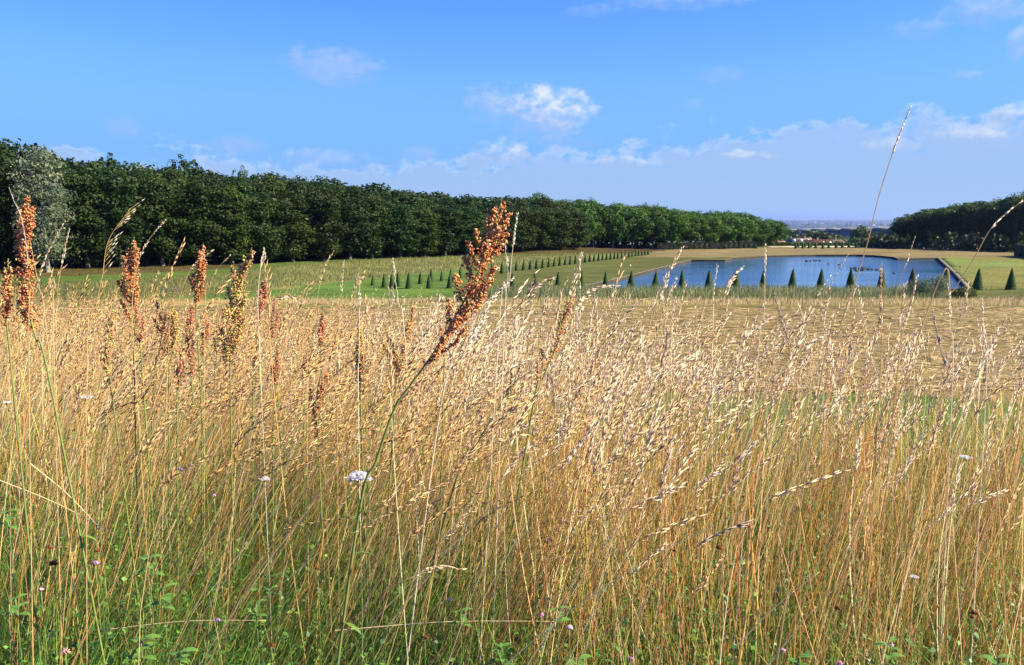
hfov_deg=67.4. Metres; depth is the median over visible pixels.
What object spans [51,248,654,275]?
terrace grass
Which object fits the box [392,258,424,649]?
grass stalk
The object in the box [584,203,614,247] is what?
tree
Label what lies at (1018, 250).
clipped hedge
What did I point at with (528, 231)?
tree
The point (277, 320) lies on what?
sorrel plant
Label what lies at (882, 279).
clipped yew
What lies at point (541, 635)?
clover flower
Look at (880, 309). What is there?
grass stalk
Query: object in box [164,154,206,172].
open crowned tree
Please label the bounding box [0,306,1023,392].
cut hay
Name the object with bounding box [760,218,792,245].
tree
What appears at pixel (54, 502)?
straw
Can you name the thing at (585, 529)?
dead flower head
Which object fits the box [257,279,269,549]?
sorrel plant
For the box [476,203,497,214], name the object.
tree
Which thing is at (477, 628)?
broad leaves
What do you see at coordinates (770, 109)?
sky
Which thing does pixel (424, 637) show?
dead flower head
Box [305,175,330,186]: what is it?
tree
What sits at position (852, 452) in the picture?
grass stalk
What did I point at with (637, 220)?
tree
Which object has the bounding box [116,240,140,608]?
sorrel plant
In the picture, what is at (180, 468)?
clover flower
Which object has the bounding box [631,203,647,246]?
tree
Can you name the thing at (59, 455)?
grass stalk
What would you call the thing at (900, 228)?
tree
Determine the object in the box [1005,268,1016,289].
clipped yew
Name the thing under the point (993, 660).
leafy herb
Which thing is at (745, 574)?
dead flower head
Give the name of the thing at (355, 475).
yarrow flower
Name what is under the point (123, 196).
tree
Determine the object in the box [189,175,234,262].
tree
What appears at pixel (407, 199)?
tree
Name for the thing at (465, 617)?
leafy herb
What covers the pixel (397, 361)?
grass stalk
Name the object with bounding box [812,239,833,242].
house
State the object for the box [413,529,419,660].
dead flower head
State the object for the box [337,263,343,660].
grass stalk
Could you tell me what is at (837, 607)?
dead flower head
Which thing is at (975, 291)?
bramble bush
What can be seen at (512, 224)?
tree
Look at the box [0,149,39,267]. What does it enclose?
tree
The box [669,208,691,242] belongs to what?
tree
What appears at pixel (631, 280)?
clipped yew
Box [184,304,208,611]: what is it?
sorrel plant
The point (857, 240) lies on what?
distant tree
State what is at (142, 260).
undergrowth
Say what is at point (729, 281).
grass stalk
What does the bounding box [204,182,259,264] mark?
tree
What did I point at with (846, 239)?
distant tree
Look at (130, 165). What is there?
tree
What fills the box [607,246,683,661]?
grass stalk
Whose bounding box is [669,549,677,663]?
dead flower head
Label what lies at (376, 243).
tree
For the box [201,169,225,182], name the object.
tree
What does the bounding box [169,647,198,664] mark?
leafy herb
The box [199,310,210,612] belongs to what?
sorrel plant
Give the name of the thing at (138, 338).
sorrel plant
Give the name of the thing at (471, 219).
tree
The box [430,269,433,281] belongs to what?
clipped yew
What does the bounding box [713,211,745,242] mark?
tree
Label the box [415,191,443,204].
tree
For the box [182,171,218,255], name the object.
tree
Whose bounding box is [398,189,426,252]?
tree
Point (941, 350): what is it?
grass stalk
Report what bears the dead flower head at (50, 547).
on the ground at (594, 271)
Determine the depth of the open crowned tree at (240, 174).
178.29 m
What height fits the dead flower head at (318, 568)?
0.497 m
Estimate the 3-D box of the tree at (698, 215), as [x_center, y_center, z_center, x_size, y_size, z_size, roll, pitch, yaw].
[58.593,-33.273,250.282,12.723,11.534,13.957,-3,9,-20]
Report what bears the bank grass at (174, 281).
on the ground at (594, 271)
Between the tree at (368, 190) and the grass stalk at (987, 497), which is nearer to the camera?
the grass stalk at (987, 497)
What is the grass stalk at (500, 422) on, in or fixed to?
on the ground at (594, 271)
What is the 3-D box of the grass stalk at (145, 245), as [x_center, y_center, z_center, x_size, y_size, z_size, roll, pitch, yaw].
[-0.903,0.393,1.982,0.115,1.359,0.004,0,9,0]
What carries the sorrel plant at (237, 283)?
on the ground at (594, 271)
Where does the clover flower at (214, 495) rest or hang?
on the ground at (594, 271)
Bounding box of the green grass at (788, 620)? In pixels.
[0,378,1023,664]
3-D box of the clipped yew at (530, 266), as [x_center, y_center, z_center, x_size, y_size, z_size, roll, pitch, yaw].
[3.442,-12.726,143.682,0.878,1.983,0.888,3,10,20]
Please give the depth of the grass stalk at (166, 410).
2.05 m
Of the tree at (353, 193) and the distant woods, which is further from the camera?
the distant woods
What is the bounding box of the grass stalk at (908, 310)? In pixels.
[870,275,918,664]
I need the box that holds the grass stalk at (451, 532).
[440,507,476,542]
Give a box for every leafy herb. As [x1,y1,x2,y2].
[0,508,20,664]
[4,594,30,664]
[65,427,87,629]
[122,634,160,664]
[134,553,165,661]
[144,582,177,663]
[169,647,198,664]
[246,599,267,664]
[370,421,384,621]
[451,607,471,664]
[487,642,513,664]
[548,605,570,664]
[566,654,592,664]
[786,653,814,664]
[874,636,904,664]
[977,654,1012,664]
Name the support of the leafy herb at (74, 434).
on the ground at (594, 271)
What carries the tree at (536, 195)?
on the ground at (594, 271)
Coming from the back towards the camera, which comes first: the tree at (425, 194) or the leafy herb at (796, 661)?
the tree at (425, 194)
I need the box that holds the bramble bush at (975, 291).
[968,287,977,296]
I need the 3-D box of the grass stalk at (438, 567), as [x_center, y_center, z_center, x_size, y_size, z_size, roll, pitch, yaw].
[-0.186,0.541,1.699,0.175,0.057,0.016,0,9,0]
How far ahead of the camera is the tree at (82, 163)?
148.07 m
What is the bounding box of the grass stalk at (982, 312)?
[970,297,986,664]
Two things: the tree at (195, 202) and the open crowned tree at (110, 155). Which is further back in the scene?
the open crowned tree at (110, 155)
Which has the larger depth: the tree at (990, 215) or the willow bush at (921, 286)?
the tree at (990, 215)
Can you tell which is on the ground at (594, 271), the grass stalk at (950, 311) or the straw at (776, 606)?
the grass stalk at (950, 311)
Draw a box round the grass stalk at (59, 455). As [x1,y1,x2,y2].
[29,239,82,662]
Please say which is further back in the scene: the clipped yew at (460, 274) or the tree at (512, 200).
the tree at (512, 200)
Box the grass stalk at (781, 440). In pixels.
[737,254,848,662]
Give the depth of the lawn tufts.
93.19 m
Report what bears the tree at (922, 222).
on the ground at (594, 271)
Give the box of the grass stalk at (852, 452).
[814,236,915,664]
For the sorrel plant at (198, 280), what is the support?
on the ground at (594, 271)
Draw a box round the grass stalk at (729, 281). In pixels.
[675,266,743,651]
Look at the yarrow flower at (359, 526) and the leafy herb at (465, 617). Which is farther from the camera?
the yarrow flower at (359, 526)
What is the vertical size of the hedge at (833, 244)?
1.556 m
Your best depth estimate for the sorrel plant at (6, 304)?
1.76 m
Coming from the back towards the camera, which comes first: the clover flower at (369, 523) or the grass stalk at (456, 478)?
the clover flower at (369, 523)
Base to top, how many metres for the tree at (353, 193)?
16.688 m
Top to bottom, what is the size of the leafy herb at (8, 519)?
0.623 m
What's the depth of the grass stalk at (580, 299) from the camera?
1.83 m
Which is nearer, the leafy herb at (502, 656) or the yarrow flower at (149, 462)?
the leafy herb at (502, 656)
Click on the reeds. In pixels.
(755, 292)
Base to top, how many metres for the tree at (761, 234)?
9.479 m
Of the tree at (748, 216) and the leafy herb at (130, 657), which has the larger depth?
the tree at (748, 216)
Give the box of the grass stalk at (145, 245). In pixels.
[131,219,165,663]
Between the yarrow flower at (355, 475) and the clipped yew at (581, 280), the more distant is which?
the clipped yew at (581, 280)
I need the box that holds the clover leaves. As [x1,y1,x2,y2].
[0,422,1023,664]
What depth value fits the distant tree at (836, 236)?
404.82 m
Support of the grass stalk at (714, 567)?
on the ground at (594, 271)
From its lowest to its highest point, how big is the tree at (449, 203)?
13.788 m
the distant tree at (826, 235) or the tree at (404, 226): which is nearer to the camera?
the tree at (404, 226)
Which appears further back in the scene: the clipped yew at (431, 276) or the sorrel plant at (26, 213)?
the clipped yew at (431, 276)
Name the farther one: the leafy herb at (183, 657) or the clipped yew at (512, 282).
the clipped yew at (512, 282)
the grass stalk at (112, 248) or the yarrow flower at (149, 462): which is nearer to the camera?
the grass stalk at (112, 248)
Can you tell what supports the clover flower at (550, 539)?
on the ground at (594, 271)
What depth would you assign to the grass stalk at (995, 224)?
1.33 m
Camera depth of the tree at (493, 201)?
204.98 m
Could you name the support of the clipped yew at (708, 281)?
on the ground at (594, 271)
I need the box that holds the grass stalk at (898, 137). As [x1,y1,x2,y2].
[776,107,910,664]
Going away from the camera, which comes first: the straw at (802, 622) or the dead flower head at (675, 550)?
the straw at (802, 622)
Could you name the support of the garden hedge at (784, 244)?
on the ground at (594, 271)
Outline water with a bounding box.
[590,256,961,288]
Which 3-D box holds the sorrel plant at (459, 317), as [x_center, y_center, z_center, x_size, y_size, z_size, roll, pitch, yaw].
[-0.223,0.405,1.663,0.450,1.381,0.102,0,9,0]
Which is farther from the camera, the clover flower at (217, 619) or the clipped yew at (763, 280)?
the clipped yew at (763, 280)
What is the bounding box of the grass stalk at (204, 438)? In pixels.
[204,255,230,648]
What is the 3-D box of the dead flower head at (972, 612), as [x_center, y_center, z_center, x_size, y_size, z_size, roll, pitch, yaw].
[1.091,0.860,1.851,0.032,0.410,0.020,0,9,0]
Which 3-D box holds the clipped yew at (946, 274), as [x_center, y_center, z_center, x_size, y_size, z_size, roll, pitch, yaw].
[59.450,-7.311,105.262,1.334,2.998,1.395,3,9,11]
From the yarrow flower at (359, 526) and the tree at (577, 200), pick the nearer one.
the yarrow flower at (359, 526)
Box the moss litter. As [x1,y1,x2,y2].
[0,418,1023,664]
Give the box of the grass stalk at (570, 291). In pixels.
[500,252,582,664]
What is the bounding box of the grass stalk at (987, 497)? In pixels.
[942,489,1007,516]
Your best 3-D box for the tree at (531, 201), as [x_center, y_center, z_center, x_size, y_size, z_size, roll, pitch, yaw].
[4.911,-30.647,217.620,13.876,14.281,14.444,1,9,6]
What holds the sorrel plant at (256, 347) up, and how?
on the ground at (594, 271)
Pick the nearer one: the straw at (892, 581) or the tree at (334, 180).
the straw at (892, 581)
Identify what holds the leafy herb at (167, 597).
on the ground at (594, 271)
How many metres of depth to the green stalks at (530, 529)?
2.63 m
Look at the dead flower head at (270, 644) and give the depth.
1.78 m
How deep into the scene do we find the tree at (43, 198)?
134.09 m
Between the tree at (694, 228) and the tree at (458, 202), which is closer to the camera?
the tree at (458, 202)
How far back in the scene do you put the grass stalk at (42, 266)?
1.65 m
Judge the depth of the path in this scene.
250.74 m
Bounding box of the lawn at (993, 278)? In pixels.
[928,258,1023,298]
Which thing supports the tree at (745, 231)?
on the ground at (594, 271)
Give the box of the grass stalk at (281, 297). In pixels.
[224,294,300,660]
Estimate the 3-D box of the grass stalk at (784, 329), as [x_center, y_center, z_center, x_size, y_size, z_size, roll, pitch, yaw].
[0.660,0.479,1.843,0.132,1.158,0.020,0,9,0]
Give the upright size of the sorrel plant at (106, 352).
1.152 m
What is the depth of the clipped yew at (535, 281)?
110.61 m
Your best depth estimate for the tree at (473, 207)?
192.38 m
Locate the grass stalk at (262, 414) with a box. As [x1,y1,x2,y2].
[257,247,272,657]
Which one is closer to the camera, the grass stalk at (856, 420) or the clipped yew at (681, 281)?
the grass stalk at (856, 420)
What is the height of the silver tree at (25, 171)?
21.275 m
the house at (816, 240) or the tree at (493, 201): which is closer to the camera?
the tree at (493, 201)
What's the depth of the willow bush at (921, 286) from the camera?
93.85 m
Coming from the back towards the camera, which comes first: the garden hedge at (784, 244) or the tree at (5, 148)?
the garden hedge at (784, 244)
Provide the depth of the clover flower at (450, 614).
1.93 m
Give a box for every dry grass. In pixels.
[0,238,1023,664]
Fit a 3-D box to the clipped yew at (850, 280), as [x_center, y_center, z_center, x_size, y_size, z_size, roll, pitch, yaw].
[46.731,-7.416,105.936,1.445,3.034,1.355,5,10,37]
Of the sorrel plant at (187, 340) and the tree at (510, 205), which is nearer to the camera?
the sorrel plant at (187, 340)
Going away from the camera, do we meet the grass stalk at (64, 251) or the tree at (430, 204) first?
the grass stalk at (64, 251)
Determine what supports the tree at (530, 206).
on the ground at (594, 271)
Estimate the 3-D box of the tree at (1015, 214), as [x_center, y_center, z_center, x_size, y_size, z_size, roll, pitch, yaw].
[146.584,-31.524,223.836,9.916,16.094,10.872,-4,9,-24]
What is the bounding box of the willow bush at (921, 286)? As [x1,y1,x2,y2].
[906,272,952,297]
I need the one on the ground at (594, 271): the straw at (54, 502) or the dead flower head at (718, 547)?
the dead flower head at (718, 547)
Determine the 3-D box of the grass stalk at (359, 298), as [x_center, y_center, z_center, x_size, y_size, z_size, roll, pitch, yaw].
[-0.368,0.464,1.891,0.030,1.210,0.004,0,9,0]
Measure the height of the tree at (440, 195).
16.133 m
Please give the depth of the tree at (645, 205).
250.68 m
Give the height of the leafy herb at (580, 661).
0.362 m
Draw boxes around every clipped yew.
[381,273,386,287]
[389,273,395,288]
[395,273,401,286]
[405,272,412,288]
[418,271,422,283]
[426,275,432,288]
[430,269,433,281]
[446,274,452,287]
[458,267,462,277]
[500,262,504,273]
[509,273,514,286]
[528,260,532,269]
[532,273,537,285]
[555,271,561,285]
[578,272,584,286]
[603,271,608,284]
[627,270,634,287]
[651,272,658,286]
[678,269,685,288]
[705,270,712,288]
[732,269,739,288]
[759,270,766,287]
[788,268,796,287]
[816,269,824,286]
[846,268,854,287]
[877,268,885,288]
[907,268,915,286]
[943,269,948,289]
[972,268,983,289]
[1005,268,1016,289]
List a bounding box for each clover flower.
[37,588,47,664]
[58,647,70,664]
[90,561,102,660]
[177,467,187,642]
[212,494,219,649]
[214,618,219,664]
[366,456,370,611]
[449,598,452,664]
[539,614,542,664]
[546,538,551,657]
[566,625,572,659]
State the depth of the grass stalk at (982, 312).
1.86 m
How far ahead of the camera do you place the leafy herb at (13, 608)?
1.77 m
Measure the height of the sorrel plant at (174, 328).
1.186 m
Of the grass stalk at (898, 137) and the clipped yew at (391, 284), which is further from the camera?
the clipped yew at (391, 284)
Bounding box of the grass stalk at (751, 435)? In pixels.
[732,245,765,661]
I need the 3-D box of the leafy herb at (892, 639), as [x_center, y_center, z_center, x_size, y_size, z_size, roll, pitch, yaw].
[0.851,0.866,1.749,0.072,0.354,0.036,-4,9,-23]
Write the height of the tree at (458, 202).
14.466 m
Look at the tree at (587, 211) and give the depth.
221.86 m
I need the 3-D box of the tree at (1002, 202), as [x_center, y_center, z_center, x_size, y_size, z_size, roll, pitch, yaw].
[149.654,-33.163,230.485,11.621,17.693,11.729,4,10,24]
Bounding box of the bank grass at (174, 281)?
[0,253,588,303]
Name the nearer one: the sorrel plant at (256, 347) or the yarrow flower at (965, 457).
the yarrow flower at (965, 457)
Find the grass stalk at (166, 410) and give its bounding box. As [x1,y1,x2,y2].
[158,250,213,651]
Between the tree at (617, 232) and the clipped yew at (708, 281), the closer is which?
the clipped yew at (708, 281)
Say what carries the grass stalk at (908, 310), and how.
on the ground at (594, 271)
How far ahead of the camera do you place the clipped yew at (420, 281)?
113.81 m
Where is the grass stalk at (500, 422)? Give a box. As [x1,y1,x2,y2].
[492,212,518,664]
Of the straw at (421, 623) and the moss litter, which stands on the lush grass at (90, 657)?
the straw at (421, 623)
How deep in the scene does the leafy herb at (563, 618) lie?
1.77 m
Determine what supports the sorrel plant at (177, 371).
on the ground at (594, 271)
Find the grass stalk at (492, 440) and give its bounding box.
[480,243,507,660]
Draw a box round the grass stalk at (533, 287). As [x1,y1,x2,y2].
[418,277,554,664]
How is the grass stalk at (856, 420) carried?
on the ground at (594, 271)
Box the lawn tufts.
[1,266,562,308]
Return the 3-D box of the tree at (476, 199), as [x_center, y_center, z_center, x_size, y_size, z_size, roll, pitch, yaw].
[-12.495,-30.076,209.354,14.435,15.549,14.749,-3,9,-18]
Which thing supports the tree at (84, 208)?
on the ground at (594, 271)
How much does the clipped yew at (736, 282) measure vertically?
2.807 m
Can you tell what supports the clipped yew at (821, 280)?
on the ground at (594, 271)
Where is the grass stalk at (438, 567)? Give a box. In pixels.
[390,565,466,587]
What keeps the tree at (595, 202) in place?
on the ground at (594, 271)
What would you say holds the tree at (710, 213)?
on the ground at (594, 271)
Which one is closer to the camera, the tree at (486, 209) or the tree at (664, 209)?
the tree at (486, 209)
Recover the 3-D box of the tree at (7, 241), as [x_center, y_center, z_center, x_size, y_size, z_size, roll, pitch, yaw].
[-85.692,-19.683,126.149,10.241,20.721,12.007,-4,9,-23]
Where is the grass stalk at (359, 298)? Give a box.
[357,277,362,664]
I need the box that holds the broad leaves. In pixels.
[1,471,1023,664]
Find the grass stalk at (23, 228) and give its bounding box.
[9,188,28,265]
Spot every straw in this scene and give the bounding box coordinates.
[0,480,118,536]
[30,463,104,532]
[100,620,262,630]
[335,621,556,630]
[527,464,659,664]
[737,572,818,644]
[768,572,850,664]
[880,476,908,664]
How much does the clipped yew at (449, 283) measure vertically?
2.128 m
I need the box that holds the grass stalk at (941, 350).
[931,310,1006,664]
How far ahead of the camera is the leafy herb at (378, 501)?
2.30 m
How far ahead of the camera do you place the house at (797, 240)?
313.85 m
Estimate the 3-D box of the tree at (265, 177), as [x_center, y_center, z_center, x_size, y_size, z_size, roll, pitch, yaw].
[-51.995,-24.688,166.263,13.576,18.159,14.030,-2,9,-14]
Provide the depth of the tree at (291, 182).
167.31 m
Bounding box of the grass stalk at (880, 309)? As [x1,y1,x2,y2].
[863,264,882,664]
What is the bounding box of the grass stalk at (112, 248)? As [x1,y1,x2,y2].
[86,199,143,664]
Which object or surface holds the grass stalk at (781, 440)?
on the ground at (594, 271)
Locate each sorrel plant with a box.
[0,258,41,661]
[12,195,105,664]
[100,302,145,661]
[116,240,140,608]
[133,305,159,613]
[146,298,170,594]
[163,302,179,588]
[173,343,185,649]
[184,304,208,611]
[188,243,214,634]
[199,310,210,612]
[212,322,221,577]
[218,248,255,625]
[250,330,260,583]
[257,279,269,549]
[269,289,289,571]
[270,347,280,601]
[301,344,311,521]
[308,366,329,662]
[317,303,326,538]
[336,196,512,664]
[354,327,370,661]
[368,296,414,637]
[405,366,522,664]
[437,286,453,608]
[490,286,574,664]
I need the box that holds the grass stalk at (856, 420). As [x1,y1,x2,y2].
[829,307,964,629]
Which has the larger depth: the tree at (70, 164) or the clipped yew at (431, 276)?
the tree at (70, 164)
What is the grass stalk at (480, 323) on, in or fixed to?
on the ground at (594, 271)
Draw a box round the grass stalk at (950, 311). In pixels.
[939,282,953,664]
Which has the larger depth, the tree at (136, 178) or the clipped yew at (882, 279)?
the tree at (136, 178)
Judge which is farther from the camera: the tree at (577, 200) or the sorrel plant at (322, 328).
the tree at (577, 200)
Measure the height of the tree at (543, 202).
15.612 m
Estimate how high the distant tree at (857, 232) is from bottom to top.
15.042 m
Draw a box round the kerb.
[573,254,970,289]
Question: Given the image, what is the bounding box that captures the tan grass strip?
[246,294,1023,306]
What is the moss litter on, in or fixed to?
on the ground at (594, 271)
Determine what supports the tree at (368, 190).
on the ground at (594, 271)
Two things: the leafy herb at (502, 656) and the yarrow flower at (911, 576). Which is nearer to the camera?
the leafy herb at (502, 656)
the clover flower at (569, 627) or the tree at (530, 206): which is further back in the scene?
the tree at (530, 206)
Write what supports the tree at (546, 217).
on the ground at (594, 271)
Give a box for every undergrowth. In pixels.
[0,246,534,266]
[19,247,524,264]
[550,239,665,246]
[855,231,1023,251]
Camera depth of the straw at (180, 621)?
1.88 m
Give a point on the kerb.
(957, 276)
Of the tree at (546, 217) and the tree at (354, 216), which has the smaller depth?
the tree at (354, 216)
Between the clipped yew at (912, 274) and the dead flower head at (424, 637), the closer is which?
the dead flower head at (424, 637)
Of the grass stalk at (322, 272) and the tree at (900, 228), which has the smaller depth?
the grass stalk at (322, 272)
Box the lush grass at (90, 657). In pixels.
[0,446,822,664]
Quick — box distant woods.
[748,219,933,244]
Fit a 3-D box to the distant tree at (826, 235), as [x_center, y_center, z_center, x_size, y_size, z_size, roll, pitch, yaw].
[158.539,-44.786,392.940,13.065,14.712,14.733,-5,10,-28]
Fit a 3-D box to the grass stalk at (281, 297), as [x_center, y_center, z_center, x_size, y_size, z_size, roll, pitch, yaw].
[-0.658,0.497,1.998,0.270,1.199,0.016,0,9,0]
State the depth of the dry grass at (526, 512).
2.39 m
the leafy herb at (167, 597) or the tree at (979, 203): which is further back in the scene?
the tree at (979, 203)
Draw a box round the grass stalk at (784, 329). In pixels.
[772,292,800,662]
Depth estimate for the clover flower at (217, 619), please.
1.83 m
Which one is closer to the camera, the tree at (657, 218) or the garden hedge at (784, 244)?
the tree at (657, 218)
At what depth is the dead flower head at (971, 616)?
1.88 m
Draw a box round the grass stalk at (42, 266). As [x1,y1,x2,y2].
[28,221,65,664]
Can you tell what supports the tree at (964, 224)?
on the ground at (594, 271)
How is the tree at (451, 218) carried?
on the ground at (594, 271)
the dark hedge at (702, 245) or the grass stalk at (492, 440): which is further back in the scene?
the dark hedge at (702, 245)
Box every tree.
[0,143,32,265]
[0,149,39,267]
[0,157,23,263]
[1,138,33,253]
[6,145,78,271]
[9,143,78,264]
[20,153,76,266]
[47,167,116,268]
[63,157,93,171]
[71,164,127,174]
[81,160,121,264]
[85,170,150,267]
[94,158,131,172]
[100,152,116,166]
[118,161,168,261]
[124,171,188,265]
[126,163,160,263]
[140,164,162,169]
[148,161,207,260]
[153,169,191,263]
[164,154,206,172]
[168,177,230,260]
[182,164,227,180]
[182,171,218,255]
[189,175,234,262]
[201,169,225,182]
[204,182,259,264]
[218,176,253,258]
[220,176,264,261]
[231,165,248,177]
[236,174,273,183]
[240,191,292,263]
[249,172,286,260]
[249,175,289,187]
[257,171,293,182]
[271,188,322,261]
[283,175,316,255]
[284,178,317,259]
[302,184,350,260]
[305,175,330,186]
[308,181,350,258]
[322,178,357,188]
[334,198,374,259]
[340,185,365,257]
[344,186,378,254]
[354,193,394,258]
[361,182,390,190]
[361,183,402,253]
[367,191,397,256]
[381,204,423,257]
[394,191,421,254]
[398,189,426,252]
[411,205,447,256]
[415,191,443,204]
[416,199,438,254]
[429,205,466,255]
[430,191,458,200]
[433,199,461,209]
[447,197,473,205]
[450,206,488,254]
[458,197,482,208]
[459,194,481,202]
[459,202,482,252]
[472,213,507,251]
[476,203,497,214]
[481,196,512,206]
[484,195,529,205]
[494,208,529,252]
[498,202,518,250]
[507,203,540,251]
[513,202,540,248]
[519,199,534,205]
[522,192,548,199]
[529,207,559,250]
[533,194,560,248]
[545,207,575,249]
[553,199,575,247]
[564,207,591,249]
[570,199,586,204]
[571,200,603,247]
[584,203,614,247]
[586,197,606,246]
[602,202,633,247]
[604,203,624,242]
[622,206,654,248]
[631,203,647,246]
[637,202,652,209]
[637,207,670,248]
[643,206,671,243]
[662,211,691,242]
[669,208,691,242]
[670,214,710,242]
[682,212,703,241]
[692,215,728,242]
[702,210,719,241]
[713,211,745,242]
[718,210,742,219]
[725,218,759,241]
[736,211,763,240]
[747,219,775,243]
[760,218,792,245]
[786,229,800,237]
[803,230,823,238]
[813,231,833,239]
[831,233,842,239]
[836,237,849,242]
[848,225,879,242]
[851,237,866,242]
[886,214,910,236]
[887,215,915,245]
[906,213,937,247]
[910,209,936,246]
[922,207,958,246]
[930,204,957,247]
[948,203,961,246]
[950,204,983,248]
[966,200,999,224]
[968,204,1009,246]
[993,192,1023,207]
[1000,196,1023,249]
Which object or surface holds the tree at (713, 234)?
on the ground at (594, 271)
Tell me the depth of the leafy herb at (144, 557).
1.86 m
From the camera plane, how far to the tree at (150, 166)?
155.34 m
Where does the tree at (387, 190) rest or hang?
on the ground at (594, 271)
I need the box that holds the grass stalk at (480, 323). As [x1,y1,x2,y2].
[406,278,513,664]
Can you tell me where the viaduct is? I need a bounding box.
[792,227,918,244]
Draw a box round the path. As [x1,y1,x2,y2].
[767,246,913,246]
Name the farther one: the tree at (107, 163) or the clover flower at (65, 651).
the tree at (107, 163)
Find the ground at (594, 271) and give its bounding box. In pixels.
[0,219,1023,664]
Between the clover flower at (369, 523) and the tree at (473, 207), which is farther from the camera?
the tree at (473, 207)
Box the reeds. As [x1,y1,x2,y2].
[456,282,936,300]
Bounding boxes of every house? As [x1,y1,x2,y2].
[786,236,811,242]
[805,238,825,242]
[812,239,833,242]
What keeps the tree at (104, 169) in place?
on the ground at (594, 271)
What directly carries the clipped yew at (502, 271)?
on the ground at (594, 271)
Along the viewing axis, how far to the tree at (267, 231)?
150.22 m
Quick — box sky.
[0,0,1023,219]
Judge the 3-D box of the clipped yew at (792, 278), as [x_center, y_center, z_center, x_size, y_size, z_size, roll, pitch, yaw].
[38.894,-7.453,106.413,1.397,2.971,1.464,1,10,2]
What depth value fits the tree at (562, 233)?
204.74 m
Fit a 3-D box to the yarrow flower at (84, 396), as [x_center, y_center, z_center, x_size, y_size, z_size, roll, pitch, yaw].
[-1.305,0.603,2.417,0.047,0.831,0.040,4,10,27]
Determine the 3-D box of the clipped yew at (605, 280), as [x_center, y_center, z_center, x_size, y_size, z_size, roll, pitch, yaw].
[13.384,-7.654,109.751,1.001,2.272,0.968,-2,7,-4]
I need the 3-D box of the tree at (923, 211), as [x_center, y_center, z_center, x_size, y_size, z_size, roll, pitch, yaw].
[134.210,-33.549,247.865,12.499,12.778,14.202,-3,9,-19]
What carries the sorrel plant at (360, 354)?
on the ground at (594, 271)
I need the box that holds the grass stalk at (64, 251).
[53,229,69,664]
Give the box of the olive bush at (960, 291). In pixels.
[951,286,975,297]
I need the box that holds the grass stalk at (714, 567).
[676,553,724,664]
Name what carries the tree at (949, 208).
on the ground at (594, 271)
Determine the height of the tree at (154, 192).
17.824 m
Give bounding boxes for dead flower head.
[48,545,59,664]
[49,559,60,651]
[95,548,105,656]
[267,642,274,664]
[314,567,320,663]
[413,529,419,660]
[421,635,428,664]
[579,489,587,652]
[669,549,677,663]
[712,545,722,664]
[736,524,749,661]
[833,605,841,664]
[968,615,975,664]
[969,609,978,664]
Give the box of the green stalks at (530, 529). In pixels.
[0,377,1023,664]
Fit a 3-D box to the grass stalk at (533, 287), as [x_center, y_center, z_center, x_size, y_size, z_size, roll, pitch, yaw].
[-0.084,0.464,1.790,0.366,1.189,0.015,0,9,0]
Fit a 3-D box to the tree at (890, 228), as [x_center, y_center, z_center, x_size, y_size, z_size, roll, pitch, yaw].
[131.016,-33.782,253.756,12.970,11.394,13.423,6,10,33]
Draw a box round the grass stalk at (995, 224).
[815,201,1022,664]
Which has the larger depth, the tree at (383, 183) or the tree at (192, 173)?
the tree at (383, 183)
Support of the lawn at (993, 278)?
on the ground at (594, 271)
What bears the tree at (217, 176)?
on the ground at (594, 271)
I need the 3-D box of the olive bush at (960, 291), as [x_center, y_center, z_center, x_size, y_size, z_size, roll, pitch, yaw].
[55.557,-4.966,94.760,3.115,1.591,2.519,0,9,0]
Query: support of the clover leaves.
on the ground at (594, 271)
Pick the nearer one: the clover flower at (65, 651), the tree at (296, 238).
the clover flower at (65, 651)
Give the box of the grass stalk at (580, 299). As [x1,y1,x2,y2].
[465,285,619,664]
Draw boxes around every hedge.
[655,241,757,249]
[699,242,810,245]
[812,242,917,245]
[1013,243,1023,257]
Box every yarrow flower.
[1,401,24,631]
[81,395,98,578]
[140,391,154,593]
[258,476,270,661]
[344,470,372,663]
[354,435,359,603]
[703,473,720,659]
[905,574,918,664]
[948,455,972,607]
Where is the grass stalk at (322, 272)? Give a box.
[307,251,333,645]
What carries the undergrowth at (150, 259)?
on the ground at (594, 271)
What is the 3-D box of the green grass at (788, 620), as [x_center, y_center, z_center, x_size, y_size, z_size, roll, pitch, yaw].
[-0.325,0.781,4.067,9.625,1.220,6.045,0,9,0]
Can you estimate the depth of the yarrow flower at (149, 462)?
2.68 m
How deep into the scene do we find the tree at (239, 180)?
159.97 m
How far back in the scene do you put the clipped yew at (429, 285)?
106.23 m

